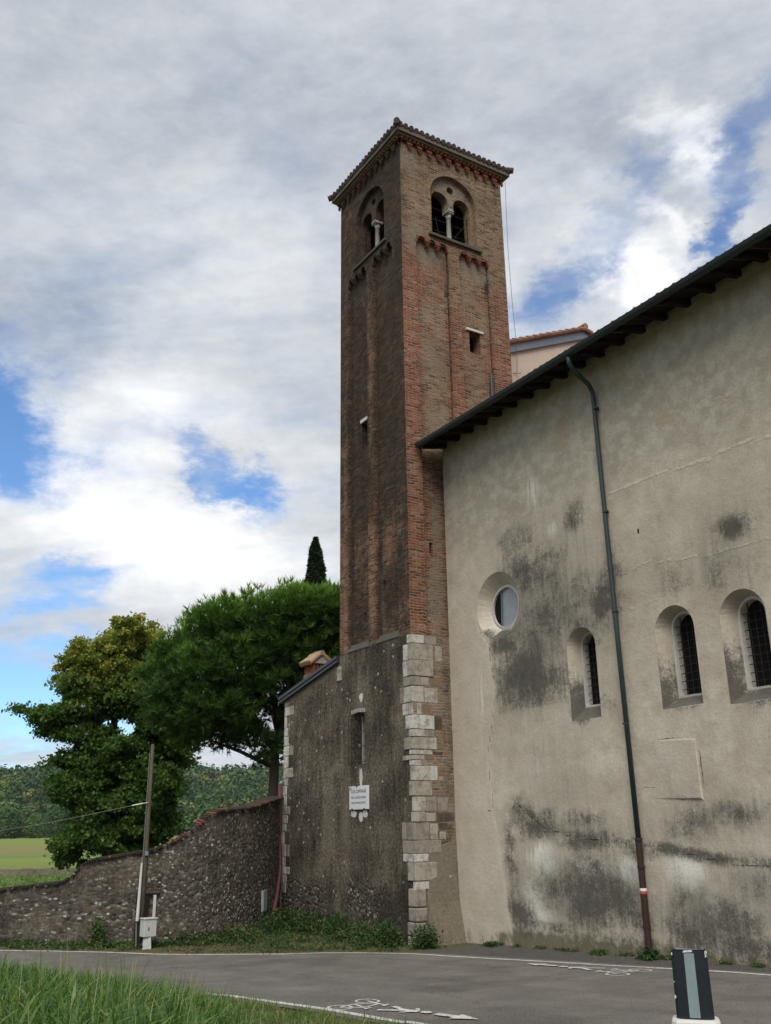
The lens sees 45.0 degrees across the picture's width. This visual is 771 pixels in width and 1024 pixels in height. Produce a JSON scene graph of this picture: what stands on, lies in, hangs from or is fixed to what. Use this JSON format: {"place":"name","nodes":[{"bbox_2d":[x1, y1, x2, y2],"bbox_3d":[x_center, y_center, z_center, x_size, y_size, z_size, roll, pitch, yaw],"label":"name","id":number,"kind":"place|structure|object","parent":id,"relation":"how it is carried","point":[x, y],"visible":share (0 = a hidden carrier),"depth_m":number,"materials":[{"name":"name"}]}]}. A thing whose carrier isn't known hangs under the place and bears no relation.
{"place":"outdoors","nodes":[
{"label":"outdoors","id":0,"kind":"place"},
{"bbox_2d":[0,836,178,886],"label":"field","id":1,"kind":"structure","parent":0,"point":[19,853],"depth_m":117.67,"materials":[{"name":"green plant"}]},
{"bbox_2d":[0,821,11,838],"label":"tree","id":2,"kind":"object","parent":1,"relation":"on","point":[3,834],"visible":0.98,"depth_m":443.18,"materials":[{"name":"green plant"}]},
{"bbox_2d":[3,810,22,838],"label":"tree","id":3,"kind":"object","parent":1,"relation":"on","point":[15,815],"visible":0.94,"depth_m":446.26,"materials":[{"name":"green plant"}]},
{"bbox_2d":[24,813,47,837],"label":"tree","id":4,"kind":"object","parent":1,"relation":"on","point":[33,829],"visible":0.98,"depth_m":448.92,"materials":[{"name":"green plant"}]},
{"bbox_2d":[0,868,76,877],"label":"field wall","id":5,"kind":"structure","parent":1,"relation":"on","point":[28,871],"depth_m":59.87,"materials":[{"name":"stone"}]},
{"bbox_2d":[47,804,65,836],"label":"tree","id":6,"kind":"object","parent":1,"relation":"on","point":[57,822],"visible":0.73,"depth_m":473.45,"materials":[{"name":"green plant"}]},
{"bbox_2d":[1,611,203,871],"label":"linden tree","id":7,"kind":"object","parent":1,"relation":"on","point":[102,765],"visible":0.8,"depth_m":41.78,"materials":[{"name":"green plant"}]},
{"bbox_2d":[128,575,339,795],"bbox_3d":[-4.663,8.880,36.688,10.917,12.896,7.564,3,-19,-10],"label":"pine tree","id":8,"kind":"object","parent":1,"relation":"on","point":[246,662],"visible":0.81,"depth_m":35.63,"materials":[{"name":"green plant"}]},
{"bbox_2d":[304,536,327,587],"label":"cypress tree","id":9,"kind":"object","parent":1,"relation":"on","point":[316,570],"visible":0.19,"depth_m":61.66,"materials":[{"name":"green plant"}]},
{"bbox_2d":[1,794,209,837],"bbox_3d":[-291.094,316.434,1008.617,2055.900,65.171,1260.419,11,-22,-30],"label":"hill","id":10,"kind":"structure","parent":0,"point":[24,835],"depth_m":502.11,"materials":[{"name":"green plant"}]},
{"bbox_2d":[0,761,283,832],"bbox_3d":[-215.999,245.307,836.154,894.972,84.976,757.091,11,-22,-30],"label":"woodland","id":11,"kind":"object","parent":10,"relation":"on","point":[237,785],"visible":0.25,"depth_m":693.52,"materials":[{"name":"green plant"}]},
{"bbox_2d":[0,937,274,1023],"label":"tall grass","id":12,"kind":"structure","parent":0,"point":[29,994],"depth_m":8.97,"materials":[{"name":"green plant"}]},
{"bbox_2d":[0,931,475,1023],"bbox_3d":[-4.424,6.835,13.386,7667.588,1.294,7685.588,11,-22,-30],"label":"ground","id":13,"kind":"structure","parent":0,"point":[407,949],"depth_m":21.72,"materials":[{"name":"green plant"}]},
{"bbox_2d":[0,870,73,887],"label":"crop rows","id":14,"kind":"object","parent":13,"relation":"on","point":[20,879],"visible":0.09,"depth_m":50.63,"materials":[{"name":"green plant"}]},
{"bbox_2d":[86,916,111,945],"bbox_3d":[-7.107,10.400,22.979,0.617,0.746,0.786,11,-22,-30],"label":"weed bush","id":15,"kind":"object","parent":13,"relation":"on","point":[98,934],"visible":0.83,"depth_m":22.93,"materials":[{"name":"green plant"}]},
{"bbox_2d":[0,796,283,943],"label":"garden wall","id":16,"kind":"structure","parent":13,"relation":"on","point":[215,868],"depth_m":23.92,"materials":[{"name":"stone"}]},
{"bbox_2d":[132,744,153,945],"bbox_3d":[-6.146,8.422,23.212,0.500,5.130,0.184,11,-22,-30],"label":"utility pole","id":17,"kind":"object","parent":13,"relation":"on","point":[142,891],"visible":0.93,"depth_m":23.19,"materials":[{"name":"brown wood"}]},
{"bbox_2d":[0,805,131,830],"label":"overhead wire","id":18,"kind":"object","parent":17,"relation":"attached to","point":[64,819],"visible":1,"depth_m":22.95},
{"bbox_2d":[140,917,157,949],"bbox_3d":[-5.747,10.247,22.490,0.360,0.800,0.315,13,-23,-35],"label":"utility cabinet","id":19,"kind":"object","parent":13,"relation":"on","point":[148,926],"visible":0.98,"depth_m":22.43,"materials":[{"name":"metal"}]},
{"bbox_2d":[0,906,406,954],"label":"weeds","id":20,"kind":"object","parent":13,"relation":"on","point":[358,936],"visible":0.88,"depth_m":22.91,"materials":[{"name":"green plant"}]},
{"bbox_2d":[216,921,262,941],"bbox_3d":[-3.714,10.735,23.725,1.257,0.515,1.434,11,-22,-30],"label":"weed bush","id":21,"kind":"object","parent":13,"relation":"on","point":[247,928],"visible":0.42,"depth_m":23.66,"materials":[{"name":"green plant"}]},
{"bbox_2d":[275,906,297,929],"bbox_3d":[-2.723,11.242,25.601,0.812,0.712,0.904,11,-22,-30],"label":"weed bush","id":22,"kind":"object","parent":13,"relation":"on","point":[291,921],"visible":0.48,"depth_m":25.51,"materials":[{"name":"green plant"}]},
{"bbox_2d":[264,650,340,925],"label":"annex house","id":23,"kind":"structure","parent":13,"relation":"on","point":[308,874],"depth_m":27.18,"materials":[{"name":"stone"}]},
{"bbox_2d":[293,911,324,933],"bbox_3d":[-2.031,11.127,25.114,1.113,0.613,1.281,11,-22,-30],"label":"weed bush","id":24,"kind":"object","parent":13,"relation":"on","point":[306,917],"visible":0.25,"depth_m":25.02,"materials":[{"name":"green plant"}]},
{"bbox_2d":[189,989,443,1023],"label":"short grass","id":25,"kind":"structure","parent":13,"relation":"on","point":[306,1018],"depth_m":11.94,"materials":[{"name":"green plant"}]},
{"bbox_2d":[312,916,347,935],"bbox_3d":[-1.426,10.826,24.207,1.042,0.579,1.114,-1,-19,0],"label":"weed bush","id":26,"kind":"object","parent":13,"relation":"on","point":[328,928],"visible":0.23,"depth_m":24.05,"materials":[{"name":"green plant"}]},
{"bbox_2d":[363,917,407,947],"bbox_3d":[0.066,10.008,22.096,1.000,0.689,1.324,-4,-19,9],"label":"weed bush","id":27,"kind":"object","parent":13,"relation":"on","point":[384,938],"visible":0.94,"depth_m":21.81,"materials":[{"name":"green plant"}]},
{"bbox_2d":[400,922,446,949],"bbox_3d":[0.835,9.700,21.262,1.088,0.637,1.029,1,-19,-5],"label":"weed bush","id":28,"kind":"object","parent":13,"relation":"on","point":[423,940],"visible":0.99,"depth_m":21.12,"materials":[{"name":"green plant"}]},
{"bbox_2d":[327,117,520,946],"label":"bell tower","id":29,"kind":"structure","parent":13,"relation":"on","point":[425,344],"depth_m":26.68,"materials":[{"name":"brick"}]},
{"bbox_2d":[349,785,368,810],"bbox_3d":[-0.702,7.607,24.761,0.070,0.660,0.995,11,-22,-30],"label":"plaque","id":30,"kind":"object","parent":29,"relation":"attached to","point":[358,797],"visible":1,"depth_m":24.73,"materials":[{"name":"white stone"}]},
{"bbox_2d":[479,940,502,946],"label":"weed bush","id":31,"kind":"object","parent":13,"relation":"on","point":[490,944],"visible":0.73,"depth_m":20.70,"materials":[{"name":"green plant"}]},
{"bbox_2d":[415,224,770,966],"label":"church","id":32,"kind":"structure","parent":13,"relation":"on","point":[607,512],"depth_m":19.26,"materials":[{"name":"paint"}]},
{"bbox_2d":[477,572,518,638],"bbox_3d":[2.932,2.336,23.087,0.398,1.676,1.676,11,-22,-30],"label":"round window","id":33,"kind":"structure","parent":32,"relation":"in","point":[498,598],"depth_m":23.34,"materials":[{"name":"paint"}]},
{"bbox_2d":[567,627,600,720],"bbox_3d":[4.496,3.514,20.208,0.558,1.974,0.894,11,-22,-30],"label":"window","id":34,"kind":"structure","parent":32,"relation":"in","point":[581,642],"depth_m":20.44,"materials":[{"name":"paint"}]},
{"bbox_2d":[655,605,702,708],"bbox_3d":[5.866,2.809,18.095,0.558,1.954,0.974,11,-22,-30],"label":"window","id":35,"kind":"structure","parent":32,"relation":"in","point":[681,653],"depth_m":18.31,"materials":[{"name":"paint"}]},
{"bbox_2d":[720,589,770,703],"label":"window","id":36,"kind":"structure","parent":32,"relation":"in","point":[752,631],"depth_m":17.00,"materials":[{"name":"paint"}]},
{"bbox_2d":[589,949,607,955],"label":"weed bush","id":37,"kind":"object","parent":13,"relation":"on","point":[600,952],"visible":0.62,"depth_m":18.15,"materials":[{"name":"green plant"}]},
{"bbox_2d":[635,947,662,961],"bbox_3d":[4.883,8.177,17.146,0.496,0.292,0.599,11,-22,-30],"label":"weed bush","id":38,"kind":"object","parent":13,"relation":"on","point":[647,954],"visible":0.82,"depth_m":17.07,"materials":[{"name":"green plant"}]},
{"bbox_2d":[0,944,770,1023],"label":"road","id":39,"kind":"structure","parent":0,"point":[483,990],"depth_m":15.17,"materials":[{"name":"grey asphalt"}]},
{"bbox_2d":[180,991,426,1023],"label":"road edge line","id":40,"kind":"object","parent":39,"relation":"on","point":[353,1013],"visible":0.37,"depth_m":12.67,"materials":[{"name":"paint"}]},
{"bbox_2d":[1,950,770,974],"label":"road edge line","id":41,"kind":"object","parent":39,"relation":"on","point":[393,953],"visible":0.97,"depth_m":19.87,"materials":[{"name":"paint"}]},
{"bbox_2d":[327,999,476,1018],"bbox_3d":[0.092,6.646,12.378,0.973,0.120,2.750,11,-22,-30],"label":"bicycle lane marking","id":42,"kind":"object","parent":39,"relation":"on","point":[461,1016],"visible":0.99,"depth_m":12.48,"materials":[{"name":"paint"}]},
{"bbox_2d":[527,963,652,975],"bbox_3d":[3.543,8.066,16.468,1.006,0.097,2.666,11,-22,-30],"label":"bicycle lane marking","id":43,"kind":"object","parent":39,"relation":"on","point":[591,969],"visible":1,"depth_m":16.07,"materials":[{"name":"paint"}]},
{"bbox_2d":[491,941,765,967],"bbox_3d":[5.509,7.831,16.281,0.275,0.641,12.384,11,-22,-30],"label":"wall foot growth","id":44,"kind":"object","parent":39,"relation":"on","point":[724,962],"depth_m":17.67,"materials":[{"name":"green plant"}]},
{"bbox_2d":[0,0,770,771],"label":"sky","id":45,"kind":"structure","parent":0,"point":[170,229],"materials":[{"name":"white"}]},
{"bbox_2d":[671,947,720,1023],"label":"delineator post","id":46,"kind":"object","parent":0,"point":[692,991],"visible":1,"depth_m":3.08,"materials":[{"name":"black plastic"}]}
]}

